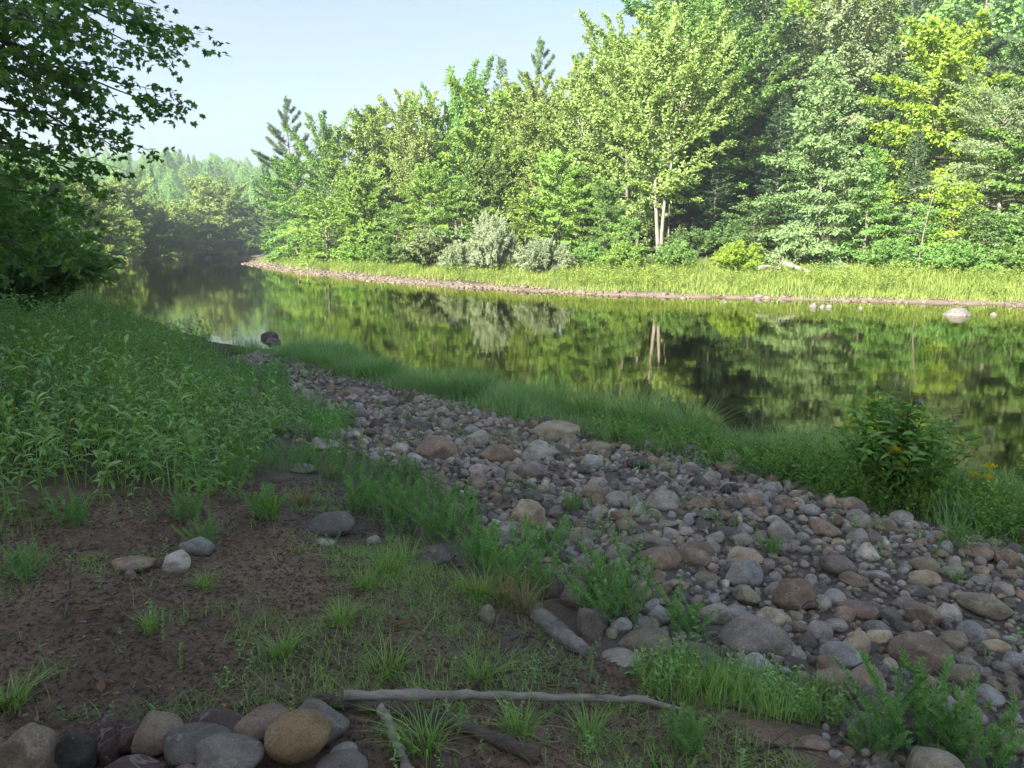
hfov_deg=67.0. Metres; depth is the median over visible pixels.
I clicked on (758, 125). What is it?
spruce tree
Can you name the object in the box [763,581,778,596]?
cobble
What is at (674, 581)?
cobble
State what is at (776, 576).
cobble
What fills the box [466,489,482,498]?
cobble
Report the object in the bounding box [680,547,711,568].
cobble
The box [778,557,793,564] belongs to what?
cobble
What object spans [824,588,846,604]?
cobble
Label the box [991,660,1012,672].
cobble
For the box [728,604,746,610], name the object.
cobble
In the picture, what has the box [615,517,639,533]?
cobble
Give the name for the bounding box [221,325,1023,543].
shore sedge
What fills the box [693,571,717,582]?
cobble
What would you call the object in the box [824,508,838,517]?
cobble
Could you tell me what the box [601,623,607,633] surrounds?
cobble
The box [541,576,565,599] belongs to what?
cobble
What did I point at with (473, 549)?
feathery weed
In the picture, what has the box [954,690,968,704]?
cobble
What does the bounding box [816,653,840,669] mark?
cobble
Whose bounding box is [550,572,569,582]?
cobble
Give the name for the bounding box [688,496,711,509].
cobble
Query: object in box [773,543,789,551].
cobble
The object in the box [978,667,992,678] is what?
cobble
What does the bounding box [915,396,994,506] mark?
thistle like weed
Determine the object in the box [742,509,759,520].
cobble
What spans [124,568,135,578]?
cobble
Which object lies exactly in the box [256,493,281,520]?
dock plant
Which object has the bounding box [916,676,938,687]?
cobble
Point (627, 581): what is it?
cobble
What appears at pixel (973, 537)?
cobble
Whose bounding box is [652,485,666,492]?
cobble
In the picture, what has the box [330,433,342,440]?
cobble
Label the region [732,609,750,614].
cobble
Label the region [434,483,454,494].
cobble
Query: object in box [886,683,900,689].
cobble
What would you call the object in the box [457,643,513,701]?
stick
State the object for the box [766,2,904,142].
broadleaf tree
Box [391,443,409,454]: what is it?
cobble
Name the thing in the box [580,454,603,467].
cobble
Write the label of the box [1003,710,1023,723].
cobble
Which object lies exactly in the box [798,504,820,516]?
cobble
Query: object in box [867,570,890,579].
cobble
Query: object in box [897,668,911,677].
cobble
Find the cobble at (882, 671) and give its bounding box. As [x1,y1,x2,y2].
[872,664,887,679]
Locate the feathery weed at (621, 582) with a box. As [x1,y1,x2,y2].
[556,528,663,625]
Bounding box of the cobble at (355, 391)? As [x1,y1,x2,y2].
[342,387,364,397]
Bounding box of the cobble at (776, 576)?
[768,572,781,581]
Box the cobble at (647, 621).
[633,616,658,627]
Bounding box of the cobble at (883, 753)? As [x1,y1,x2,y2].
[872,749,890,760]
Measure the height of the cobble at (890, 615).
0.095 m
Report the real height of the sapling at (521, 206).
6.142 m
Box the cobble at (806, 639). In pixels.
[797,631,816,649]
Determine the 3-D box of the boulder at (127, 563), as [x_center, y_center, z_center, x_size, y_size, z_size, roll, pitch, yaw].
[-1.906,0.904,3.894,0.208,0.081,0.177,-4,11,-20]
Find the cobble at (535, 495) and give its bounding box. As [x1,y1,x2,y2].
[524,490,542,501]
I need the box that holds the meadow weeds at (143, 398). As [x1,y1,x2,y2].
[0,285,282,514]
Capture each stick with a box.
[342,688,695,714]
[377,703,414,767]
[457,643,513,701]
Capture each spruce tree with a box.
[490,57,508,104]
[554,51,584,221]
[685,0,824,200]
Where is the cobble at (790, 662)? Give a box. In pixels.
[783,656,811,670]
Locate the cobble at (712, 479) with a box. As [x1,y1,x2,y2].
[702,472,719,487]
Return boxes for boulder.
[111,555,155,572]
[179,536,214,555]
[306,511,354,536]
[311,437,340,450]
[404,418,433,431]
[414,435,457,459]
[417,545,455,565]
[480,443,514,462]
[511,499,545,525]
[516,461,547,479]
[524,439,560,459]
[531,420,579,441]
[560,576,597,609]
[564,527,599,542]
[580,441,613,452]
[602,647,641,667]
[617,625,671,656]
[619,533,665,550]
[640,545,681,570]
[644,491,679,511]
[669,641,722,669]
[676,541,714,555]
[705,450,743,463]
[717,612,792,658]
[725,560,763,588]
[727,546,763,563]
[742,652,771,672]
[755,606,791,627]
[772,578,815,610]
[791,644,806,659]
[798,734,830,751]
[814,667,868,699]
[818,641,862,668]
[819,555,857,576]
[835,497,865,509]
[836,600,879,620]
[838,571,869,587]
[840,713,891,746]
[856,685,892,719]
[887,632,951,673]
[903,599,942,626]
[908,569,941,588]
[956,592,1013,620]
[958,544,993,560]
[972,683,1005,707]
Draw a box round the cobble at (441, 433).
[432,431,445,436]
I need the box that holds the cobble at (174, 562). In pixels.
[161,549,190,573]
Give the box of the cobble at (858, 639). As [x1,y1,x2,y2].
[842,628,870,653]
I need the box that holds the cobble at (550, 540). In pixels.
[548,530,560,542]
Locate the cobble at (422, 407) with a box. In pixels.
[413,404,426,410]
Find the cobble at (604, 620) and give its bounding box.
[589,605,608,625]
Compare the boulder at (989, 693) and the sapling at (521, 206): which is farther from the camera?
the sapling at (521, 206)
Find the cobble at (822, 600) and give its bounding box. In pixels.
[815,594,831,609]
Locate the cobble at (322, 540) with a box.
[316,538,335,547]
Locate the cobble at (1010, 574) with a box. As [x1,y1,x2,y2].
[1002,569,1023,580]
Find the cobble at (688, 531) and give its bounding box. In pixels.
[678,526,693,536]
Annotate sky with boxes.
[0,0,1022,192]
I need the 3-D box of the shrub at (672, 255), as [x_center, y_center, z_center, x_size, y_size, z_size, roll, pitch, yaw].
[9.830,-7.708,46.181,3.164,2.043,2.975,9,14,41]
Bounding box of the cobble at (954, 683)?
[949,682,962,693]
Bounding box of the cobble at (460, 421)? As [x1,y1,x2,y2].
[457,418,474,423]
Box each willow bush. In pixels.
[436,239,485,270]
[469,207,521,272]
[512,233,578,274]
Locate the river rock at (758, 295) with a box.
[754,293,763,297]
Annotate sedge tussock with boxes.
[287,335,359,367]
[330,345,418,380]
[389,360,458,388]
[444,361,506,395]
[480,365,605,412]
[544,380,640,418]
[572,374,698,432]
[608,382,757,442]
[739,431,836,462]
[764,421,845,449]
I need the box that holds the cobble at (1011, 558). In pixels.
[990,549,1021,568]
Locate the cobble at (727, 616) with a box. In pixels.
[698,603,733,624]
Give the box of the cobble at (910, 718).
[892,708,925,740]
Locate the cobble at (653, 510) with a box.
[646,508,660,516]
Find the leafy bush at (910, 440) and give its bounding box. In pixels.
[823,391,985,505]
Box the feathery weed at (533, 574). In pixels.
[497,546,559,600]
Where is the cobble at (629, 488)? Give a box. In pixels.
[619,485,633,490]
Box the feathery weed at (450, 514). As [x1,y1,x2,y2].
[406,485,474,541]
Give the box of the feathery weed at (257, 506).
[241,483,292,522]
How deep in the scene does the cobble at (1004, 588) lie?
5.04 m
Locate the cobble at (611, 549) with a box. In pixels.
[605,542,631,563]
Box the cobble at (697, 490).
[686,487,700,492]
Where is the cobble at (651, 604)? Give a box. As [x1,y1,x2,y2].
[644,598,659,609]
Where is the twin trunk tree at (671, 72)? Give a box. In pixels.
[581,1,753,258]
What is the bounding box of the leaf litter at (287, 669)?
[0,477,814,767]
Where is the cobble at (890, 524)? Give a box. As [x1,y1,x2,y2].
[873,518,896,533]
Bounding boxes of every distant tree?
[0,157,46,207]
[23,169,90,228]
[62,185,111,257]
[70,177,135,264]
[99,168,167,260]
[101,205,142,262]
[132,217,166,260]
[142,203,186,259]
[153,199,209,258]
[161,230,188,257]
[171,177,234,254]
[181,218,210,258]
[195,174,258,257]
[222,232,260,254]
[234,202,265,250]
[254,212,269,247]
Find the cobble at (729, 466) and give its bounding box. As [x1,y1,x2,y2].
[715,461,740,473]
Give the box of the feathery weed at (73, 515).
[38,486,94,528]
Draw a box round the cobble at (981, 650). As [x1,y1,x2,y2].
[970,641,988,655]
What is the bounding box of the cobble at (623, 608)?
[618,599,637,614]
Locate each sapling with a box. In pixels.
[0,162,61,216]
[46,212,72,239]
[273,191,382,268]
[366,201,428,265]
[490,186,563,267]
[599,215,650,265]
[715,194,783,259]
[879,203,953,266]
[900,177,998,267]
[936,206,1023,271]
[986,203,1023,253]
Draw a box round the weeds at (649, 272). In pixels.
[260,255,1023,296]
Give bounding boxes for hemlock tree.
[678,131,743,243]
[738,95,814,229]
[874,129,938,256]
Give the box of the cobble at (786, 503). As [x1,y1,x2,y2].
[773,497,797,511]
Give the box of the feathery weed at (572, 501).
[560,490,587,511]
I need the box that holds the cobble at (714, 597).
[707,593,720,603]
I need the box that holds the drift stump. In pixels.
[757,257,810,272]
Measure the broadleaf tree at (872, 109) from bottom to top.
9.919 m
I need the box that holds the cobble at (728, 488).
[720,483,741,494]
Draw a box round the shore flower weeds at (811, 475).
[762,424,1023,539]
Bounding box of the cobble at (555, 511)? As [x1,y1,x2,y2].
[548,505,562,518]
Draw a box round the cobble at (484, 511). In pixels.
[474,507,486,515]
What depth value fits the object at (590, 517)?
6.08 m
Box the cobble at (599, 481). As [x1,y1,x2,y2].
[587,477,604,487]
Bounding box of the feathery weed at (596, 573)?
[571,544,645,603]
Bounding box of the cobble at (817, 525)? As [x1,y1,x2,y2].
[810,518,841,538]
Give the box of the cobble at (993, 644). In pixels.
[981,639,1011,652]
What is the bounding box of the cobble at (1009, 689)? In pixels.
[1005,684,1021,699]
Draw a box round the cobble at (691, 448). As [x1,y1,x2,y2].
[681,445,704,460]
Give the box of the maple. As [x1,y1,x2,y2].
[827,142,906,267]
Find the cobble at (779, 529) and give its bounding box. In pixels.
[766,520,794,540]
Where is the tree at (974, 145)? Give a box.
[910,63,1023,255]
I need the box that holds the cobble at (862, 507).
[849,502,868,513]
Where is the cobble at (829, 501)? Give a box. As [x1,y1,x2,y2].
[822,495,835,507]
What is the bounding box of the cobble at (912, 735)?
[904,730,917,743]
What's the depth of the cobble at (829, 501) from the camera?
6.89 m
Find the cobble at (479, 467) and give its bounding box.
[468,464,489,472]
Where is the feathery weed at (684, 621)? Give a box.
[646,575,724,641]
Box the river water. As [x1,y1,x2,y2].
[78,258,1023,489]
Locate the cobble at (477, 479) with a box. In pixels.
[468,473,487,486]
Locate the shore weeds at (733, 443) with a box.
[579,394,1023,544]
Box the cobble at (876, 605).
[862,600,881,609]
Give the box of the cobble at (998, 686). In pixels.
[985,680,1004,691]
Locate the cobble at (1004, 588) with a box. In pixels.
[992,581,1014,596]
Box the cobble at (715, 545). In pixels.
[706,541,720,552]
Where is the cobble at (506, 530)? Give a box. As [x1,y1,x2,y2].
[492,526,512,537]
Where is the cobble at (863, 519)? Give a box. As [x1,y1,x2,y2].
[850,514,873,530]
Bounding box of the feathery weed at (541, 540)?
[520,511,568,556]
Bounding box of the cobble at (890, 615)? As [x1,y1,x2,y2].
[878,607,902,623]
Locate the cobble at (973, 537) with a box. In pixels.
[968,534,984,540]
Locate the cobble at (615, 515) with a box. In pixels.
[610,509,632,521]
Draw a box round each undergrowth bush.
[0,175,122,312]
[0,209,120,308]
[13,205,109,275]
[58,217,106,258]
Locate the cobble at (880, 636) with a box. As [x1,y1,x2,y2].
[866,630,892,643]
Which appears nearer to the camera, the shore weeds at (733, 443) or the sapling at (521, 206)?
the shore weeds at (733, 443)
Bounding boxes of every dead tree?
[660,196,673,240]
[913,185,933,268]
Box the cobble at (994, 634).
[985,629,1000,639]
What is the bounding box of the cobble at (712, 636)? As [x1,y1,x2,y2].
[700,626,720,640]
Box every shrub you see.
[270,249,301,259]
[297,243,336,261]
[331,240,382,263]
[365,239,410,265]
[388,225,471,268]
[567,240,611,265]
[599,239,651,271]
[647,238,702,269]
[657,225,722,257]
[701,221,750,248]
[709,240,766,272]
[744,224,805,252]
[765,235,823,264]
[854,238,916,269]
[913,239,998,272]
[979,238,1023,274]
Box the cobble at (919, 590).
[899,583,931,597]
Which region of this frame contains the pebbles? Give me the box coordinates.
[219,356,1023,767]
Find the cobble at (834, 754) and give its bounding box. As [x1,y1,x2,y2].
[828,750,843,760]
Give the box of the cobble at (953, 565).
[947,562,964,574]
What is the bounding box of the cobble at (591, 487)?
[580,482,604,498]
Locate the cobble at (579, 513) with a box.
[571,509,586,517]
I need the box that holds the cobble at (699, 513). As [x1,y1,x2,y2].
[691,510,714,518]
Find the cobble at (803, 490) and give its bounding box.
[796,485,816,494]
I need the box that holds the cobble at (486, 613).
[478,604,494,623]
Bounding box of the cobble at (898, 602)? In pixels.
[891,595,912,608]
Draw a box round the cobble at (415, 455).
[405,452,422,462]
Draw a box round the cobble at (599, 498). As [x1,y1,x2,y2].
[587,494,605,505]
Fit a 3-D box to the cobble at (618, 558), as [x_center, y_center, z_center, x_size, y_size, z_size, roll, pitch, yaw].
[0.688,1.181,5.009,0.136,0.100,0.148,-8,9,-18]
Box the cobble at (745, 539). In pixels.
[732,532,753,546]
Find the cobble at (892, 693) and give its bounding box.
[890,691,903,701]
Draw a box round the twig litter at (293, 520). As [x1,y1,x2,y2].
[6,481,809,766]
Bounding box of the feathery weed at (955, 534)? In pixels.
[933,509,995,547]
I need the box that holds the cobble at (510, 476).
[505,472,523,482]
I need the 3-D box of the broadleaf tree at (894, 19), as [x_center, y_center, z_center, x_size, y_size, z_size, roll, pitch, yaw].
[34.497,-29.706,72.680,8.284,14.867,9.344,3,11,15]
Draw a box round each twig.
[63,561,71,619]
[713,701,815,726]
[733,726,831,762]
[758,732,838,762]
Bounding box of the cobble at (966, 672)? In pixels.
[948,664,980,686]
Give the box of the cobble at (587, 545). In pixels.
[579,542,593,553]
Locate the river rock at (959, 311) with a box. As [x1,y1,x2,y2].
[942,307,970,315]
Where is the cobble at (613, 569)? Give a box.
[610,561,625,575]
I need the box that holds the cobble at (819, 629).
[806,620,832,639]
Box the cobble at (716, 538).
[705,531,724,543]
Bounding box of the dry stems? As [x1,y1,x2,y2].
[0,302,260,506]
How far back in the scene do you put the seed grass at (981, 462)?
7.40 m
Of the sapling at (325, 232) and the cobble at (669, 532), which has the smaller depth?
the cobble at (669, 532)
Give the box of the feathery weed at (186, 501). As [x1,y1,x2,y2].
[161,475,204,524]
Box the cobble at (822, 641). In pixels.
[819,638,829,644]
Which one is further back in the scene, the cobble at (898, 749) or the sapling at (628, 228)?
the sapling at (628, 228)
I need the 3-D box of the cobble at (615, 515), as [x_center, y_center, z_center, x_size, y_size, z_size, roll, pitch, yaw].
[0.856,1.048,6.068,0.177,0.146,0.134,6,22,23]
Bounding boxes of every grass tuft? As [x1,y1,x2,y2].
[0,652,80,716]
[121,603,173,634]
[166,560,231,590]
[246,616,331,661]
[275,480,319,505]
[314,459,347,478]
[314,583,377,626]
[325,552,410,593]
[329,627,455,683]
[345,676,481,767]
[347,531,434,575]
[376,530,440,563]
[437,634,527,687]
[443,557,523,600]
[457,553,550,606]
[462,676,579,748]
[488,571,565,614]
[547,686,633,744]
[663,640,777,695]
[933,557,986,581]
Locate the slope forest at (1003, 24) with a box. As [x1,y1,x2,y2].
[671,0,1023,145]
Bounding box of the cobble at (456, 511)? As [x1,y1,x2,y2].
[446,503,465,517]
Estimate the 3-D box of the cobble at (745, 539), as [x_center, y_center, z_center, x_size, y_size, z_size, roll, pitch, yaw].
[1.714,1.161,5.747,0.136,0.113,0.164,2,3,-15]
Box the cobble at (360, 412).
[351,408,371,419]
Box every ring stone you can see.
[0,722,58,767]
[0,737,5,744]
[54,731,96,767]
[89,714,120,765]
[104,754,166,767]
[118,717,140,753]
[131,710,183,756]
[163,722,231,765]
[175,763,195,767]
[188,707,242,730]
[195,733,264,767]
[232,704,289,744]
[264,708,331,764]
[299,698,349,744]
[315,747,367,767]
[329,741,357,752]
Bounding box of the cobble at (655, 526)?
[646,523,661,530]
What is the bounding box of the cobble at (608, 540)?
[605,537,622,545]
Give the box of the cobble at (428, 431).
[425,429,434,434]
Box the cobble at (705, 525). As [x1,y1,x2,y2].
[695,522,711,530]
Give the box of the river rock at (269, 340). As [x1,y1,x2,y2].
[266,338,280,343]
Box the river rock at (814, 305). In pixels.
[809,303,817,307]
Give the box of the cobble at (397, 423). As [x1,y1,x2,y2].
[389,421,402,427]
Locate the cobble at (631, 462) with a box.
[626,456,650,468]
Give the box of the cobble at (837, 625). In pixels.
[824,618,848,632]
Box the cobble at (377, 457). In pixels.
[370,456,386,465]
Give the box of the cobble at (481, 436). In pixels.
[469,430,488,445]
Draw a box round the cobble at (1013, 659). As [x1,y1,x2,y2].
[1002,651,1023,667]
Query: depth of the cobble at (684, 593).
4.45 m
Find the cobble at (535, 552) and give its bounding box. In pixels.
[522,548,544,557]
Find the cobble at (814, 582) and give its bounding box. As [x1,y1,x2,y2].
[808,578,817,586]
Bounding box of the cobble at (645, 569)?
[636,561,650,574]
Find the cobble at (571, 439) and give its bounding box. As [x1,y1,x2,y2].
[559,434,578,446]
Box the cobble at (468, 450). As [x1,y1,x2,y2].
[459,445,474,454]
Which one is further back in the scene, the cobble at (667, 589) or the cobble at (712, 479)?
the cobble at (712, 479)
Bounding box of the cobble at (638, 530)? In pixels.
[632,528,648,534]
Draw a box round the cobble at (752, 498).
[742,492,762,506]
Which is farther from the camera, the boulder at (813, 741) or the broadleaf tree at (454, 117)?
the broadleaf tree at (454, 117)
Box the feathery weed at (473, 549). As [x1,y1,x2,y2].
[436,518,502,574]
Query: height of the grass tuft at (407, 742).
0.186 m
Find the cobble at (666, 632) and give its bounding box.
[655,627,668,635]
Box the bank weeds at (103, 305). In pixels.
[9,283,160,334]
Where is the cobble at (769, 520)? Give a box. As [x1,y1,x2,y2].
[765,515,784,525]
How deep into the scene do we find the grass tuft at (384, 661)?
3.16 m
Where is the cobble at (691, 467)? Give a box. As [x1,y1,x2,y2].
[679,462,700,474]
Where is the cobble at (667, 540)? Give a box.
[661,538,671,543]
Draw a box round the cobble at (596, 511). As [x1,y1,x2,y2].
[586,507,605,520]
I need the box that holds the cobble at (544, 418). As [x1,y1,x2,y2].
[541,416,553,422]
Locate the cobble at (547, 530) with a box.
[535,526,550,534]
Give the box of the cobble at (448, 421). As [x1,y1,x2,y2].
[441,418,453,425]
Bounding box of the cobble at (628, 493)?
[624,491,631,495]
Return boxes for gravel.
[241,261,1023,306]
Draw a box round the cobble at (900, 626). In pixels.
[894,621,910,632]
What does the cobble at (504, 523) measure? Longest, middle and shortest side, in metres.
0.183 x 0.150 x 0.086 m
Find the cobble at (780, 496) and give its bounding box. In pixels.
[775,495,791,499]
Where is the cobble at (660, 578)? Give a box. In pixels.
[652,569,665,583]
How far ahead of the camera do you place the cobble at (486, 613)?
3.85 m
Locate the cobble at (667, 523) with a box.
[658,520,677,527]
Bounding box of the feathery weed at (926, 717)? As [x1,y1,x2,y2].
[831,644,981,755]
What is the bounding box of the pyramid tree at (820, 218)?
[747,47,885,272]
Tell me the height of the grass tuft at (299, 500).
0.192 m
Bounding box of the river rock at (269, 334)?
[260,331,278,338]
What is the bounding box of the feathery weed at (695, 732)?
[656,695,727,757]
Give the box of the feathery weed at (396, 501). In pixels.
[363,471,425,524]
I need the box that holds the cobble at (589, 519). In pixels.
[580,515,593,523]
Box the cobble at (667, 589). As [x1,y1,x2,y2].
[652,584,671,594]
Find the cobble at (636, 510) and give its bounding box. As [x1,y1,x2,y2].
[628,504,645,516]
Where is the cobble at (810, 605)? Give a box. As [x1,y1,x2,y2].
[801,600,818,609]
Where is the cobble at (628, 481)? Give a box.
[624,478,641,484]
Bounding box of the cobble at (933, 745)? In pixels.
[927,743,948,751]
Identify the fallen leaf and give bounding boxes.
[85,606,100,610]
[96,680,105,691]
[394,621,410,625]
[492,633,497,642]
[606,665,611,674]
[711,722,725,730]
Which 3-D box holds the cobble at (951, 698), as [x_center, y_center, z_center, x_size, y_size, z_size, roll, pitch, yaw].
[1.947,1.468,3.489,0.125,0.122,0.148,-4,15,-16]
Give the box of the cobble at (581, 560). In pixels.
[567,556,590,576]
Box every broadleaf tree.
[280,108,360,248]
[319,104,417,254]
[338,105,427,242]
[367,89,463,242]
[406,53,496,250]
[410,137,474,243]
[436,75,560,253]
[464,108,571,250]
[488,68,596,245]
[518,45,644,250]
[554,106,627,249]
[561,2,724,251]
[576,74,669,223]
[594,0,790,201]
[606,124,690,241]
[649,0,798,230]
[679,0,811,181]
[747,0,873,163]
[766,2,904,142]
[773,0,916,190]
[839,66,944,203]
[848,0,916,144]
[856,11,977,164]
[910,0,1013,29]
[935,91,1016,196]
[943,34,1022,146]
[976,38,1023,159]
[1006,43,1023,111]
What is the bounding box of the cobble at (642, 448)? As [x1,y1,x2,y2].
[637,440,656,453]
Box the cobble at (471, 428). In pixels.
[465,425,479,433]
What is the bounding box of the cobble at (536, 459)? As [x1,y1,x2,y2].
[530,457,541,463]
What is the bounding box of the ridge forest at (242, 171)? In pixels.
[0,140,561,245]
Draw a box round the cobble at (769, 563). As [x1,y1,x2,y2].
[760,558,775,569]
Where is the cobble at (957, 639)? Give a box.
[938,630,968,649]
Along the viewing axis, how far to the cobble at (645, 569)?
4.89 m
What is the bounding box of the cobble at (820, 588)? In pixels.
[813,582,830,593]
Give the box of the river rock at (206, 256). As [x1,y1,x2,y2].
[199,254,212,258]
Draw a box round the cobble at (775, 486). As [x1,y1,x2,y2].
[762,481,782,492]
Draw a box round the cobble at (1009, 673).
[1004,670,1017,678]
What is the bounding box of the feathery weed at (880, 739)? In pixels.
[838,691,912,759]
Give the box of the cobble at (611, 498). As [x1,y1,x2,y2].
[605,491,627,504]
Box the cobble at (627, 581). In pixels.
[614,571,634,587]
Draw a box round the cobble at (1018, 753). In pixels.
[990,732,1023,756]
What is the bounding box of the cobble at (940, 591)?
[931,586,948,597]
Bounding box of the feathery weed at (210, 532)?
[170,509,218,543]
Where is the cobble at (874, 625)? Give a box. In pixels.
[863,620,890,629]
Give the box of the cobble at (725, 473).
[718,468,731,479]
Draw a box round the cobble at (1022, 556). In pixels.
[1017,553,1023,564]
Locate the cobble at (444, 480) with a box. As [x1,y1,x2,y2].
[432,474,448,484]
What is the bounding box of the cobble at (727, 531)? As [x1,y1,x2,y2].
[716,526,741,536]
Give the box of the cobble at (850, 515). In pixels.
[845,509,865,522]
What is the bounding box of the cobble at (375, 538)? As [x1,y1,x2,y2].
[367,535,380,544]
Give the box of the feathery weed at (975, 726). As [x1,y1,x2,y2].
[925,672,1023,767]
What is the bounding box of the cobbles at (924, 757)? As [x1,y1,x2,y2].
[210,349,1023,767]
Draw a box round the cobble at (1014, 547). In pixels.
[1001,542,1023,553]
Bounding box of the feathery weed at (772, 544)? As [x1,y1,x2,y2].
[752,528,784,554]
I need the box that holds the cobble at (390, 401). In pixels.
[381,396,397,406]
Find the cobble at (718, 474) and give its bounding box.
[709,471,720,479]
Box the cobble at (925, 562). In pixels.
[910,556,940,573]
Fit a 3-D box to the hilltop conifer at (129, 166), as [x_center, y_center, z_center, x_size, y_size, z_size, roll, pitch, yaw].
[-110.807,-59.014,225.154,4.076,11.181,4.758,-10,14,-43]
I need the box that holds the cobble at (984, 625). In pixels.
[970,619,990,628]
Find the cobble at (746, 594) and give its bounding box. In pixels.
[732,585,760,605]
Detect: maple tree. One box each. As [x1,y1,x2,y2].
[0,0,231,309]
[252,152,335,264]
[252,180,303,254]
[324,166,395,263]
[395,158,463,265]
[455,142,525,247]
[524,147,595,254]
[580,174,630,265]
[972,75,1023,245]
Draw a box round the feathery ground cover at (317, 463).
[199,409,484,540]
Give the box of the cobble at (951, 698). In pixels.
[928,693,961,720]
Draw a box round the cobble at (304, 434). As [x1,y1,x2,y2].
[295,427,311,440]
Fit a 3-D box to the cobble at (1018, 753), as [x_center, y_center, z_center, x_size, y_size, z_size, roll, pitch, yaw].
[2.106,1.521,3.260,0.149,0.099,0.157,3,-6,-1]
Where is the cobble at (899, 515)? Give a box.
[888,510,913,521]
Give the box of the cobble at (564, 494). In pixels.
[558,492,575,498]
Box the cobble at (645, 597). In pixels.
[635,588,651,601]
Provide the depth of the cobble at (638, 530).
5.67 m
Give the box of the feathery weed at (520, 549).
[474,516,566,590]
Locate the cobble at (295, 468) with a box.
[290,462,317,473]
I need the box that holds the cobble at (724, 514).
[715,510,733,520]
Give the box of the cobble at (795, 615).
[787,610,802,620]
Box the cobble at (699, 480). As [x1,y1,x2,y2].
[689,475,707,488]
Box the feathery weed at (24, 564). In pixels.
[0,535,62,583]
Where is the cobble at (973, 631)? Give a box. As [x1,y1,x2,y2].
[956,620,989,642]
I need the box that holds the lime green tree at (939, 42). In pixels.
[845,8,1021,247]
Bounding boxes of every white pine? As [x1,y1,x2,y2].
[238,164,285,249]
[251,95,321,235]
[516,35,574,120]
[873,0,947,95]
[887,0,1023,129]
[974,7,1023,92]
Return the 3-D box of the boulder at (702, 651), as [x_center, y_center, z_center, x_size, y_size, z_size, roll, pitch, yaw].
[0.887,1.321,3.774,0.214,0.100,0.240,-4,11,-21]
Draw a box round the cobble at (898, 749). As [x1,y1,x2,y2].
[890,736,902,750]
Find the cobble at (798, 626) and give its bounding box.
[788,620,805,633]
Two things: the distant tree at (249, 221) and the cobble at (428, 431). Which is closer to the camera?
the cobble at (428, 431)
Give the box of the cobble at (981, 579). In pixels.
[970,574,989,584]
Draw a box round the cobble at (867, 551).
[855,542,879,561]
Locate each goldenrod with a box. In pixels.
[889,445,906,508]
[946,457,993,499]
[984,454,1023,515]
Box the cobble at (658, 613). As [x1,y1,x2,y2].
[648,605,669,624]
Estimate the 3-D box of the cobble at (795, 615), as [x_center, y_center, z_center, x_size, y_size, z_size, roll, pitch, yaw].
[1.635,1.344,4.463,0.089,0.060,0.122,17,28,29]
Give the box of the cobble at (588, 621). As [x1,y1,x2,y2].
[576,607,600,640]
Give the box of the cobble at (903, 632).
[897,631,910,635]
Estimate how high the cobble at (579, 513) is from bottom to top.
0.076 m
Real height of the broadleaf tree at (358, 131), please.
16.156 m
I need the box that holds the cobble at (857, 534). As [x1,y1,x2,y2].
[846,528,868,542]
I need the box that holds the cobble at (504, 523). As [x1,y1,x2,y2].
[498,521,516,529]
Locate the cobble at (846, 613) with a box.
[833,606,855,622]
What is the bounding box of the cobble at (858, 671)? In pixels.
[851,664,886,688]
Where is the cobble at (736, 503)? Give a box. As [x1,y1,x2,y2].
[725,497,742,509]
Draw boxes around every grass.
[0,300,291,513]
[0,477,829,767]
[11,284,165,338]
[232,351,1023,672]
[249,258,1022,296]
[258,255,1023,302]
[619,629,872,726]
[953,422,1023,504]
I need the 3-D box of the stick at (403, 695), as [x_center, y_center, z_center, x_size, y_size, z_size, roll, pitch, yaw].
[0.054,1.202,3.001,1.391,0.325,0.174,-3,11,-15]
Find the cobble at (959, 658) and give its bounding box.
[954,654,981,667]
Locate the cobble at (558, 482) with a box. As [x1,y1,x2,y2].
[551,479,563,486]
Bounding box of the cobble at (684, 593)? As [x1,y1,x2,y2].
[672,589,688,604]
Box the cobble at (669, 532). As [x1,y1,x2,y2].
[662,527,680,538]
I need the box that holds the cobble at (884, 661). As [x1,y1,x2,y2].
[881,657,898,670]
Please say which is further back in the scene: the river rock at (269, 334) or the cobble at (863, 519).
the river rock at (269, 334)
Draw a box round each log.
[312,693,540,764]
[511,587,591,655]
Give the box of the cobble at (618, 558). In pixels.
[607,557,628,567]
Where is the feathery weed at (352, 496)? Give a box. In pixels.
[342,466,394,515]
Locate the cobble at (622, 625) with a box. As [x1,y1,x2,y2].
[610,617,631,632]
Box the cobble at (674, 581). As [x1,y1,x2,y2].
[670,579,688,588]
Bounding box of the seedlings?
[0,472,783,767]
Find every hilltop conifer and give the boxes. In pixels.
[126,162,135,187]
[147,155,159,189]
[158,147,179,181]
[175,149,185,187]
[189,163,196,199]
[203,160,219,179]
[216,168,220,181]
[230,171,234,183]
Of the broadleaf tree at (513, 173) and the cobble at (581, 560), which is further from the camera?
the broadleaf tree at (513, 173)
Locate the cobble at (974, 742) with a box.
[933,722,979,751]
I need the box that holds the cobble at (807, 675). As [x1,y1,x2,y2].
[798,670,810,680]
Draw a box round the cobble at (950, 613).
[937,603,962,623]
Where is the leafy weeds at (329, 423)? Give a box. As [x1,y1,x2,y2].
[169,345,360,440]
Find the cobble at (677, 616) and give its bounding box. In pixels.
[670,606,685,619]
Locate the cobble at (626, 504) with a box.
[621,500,635,509]

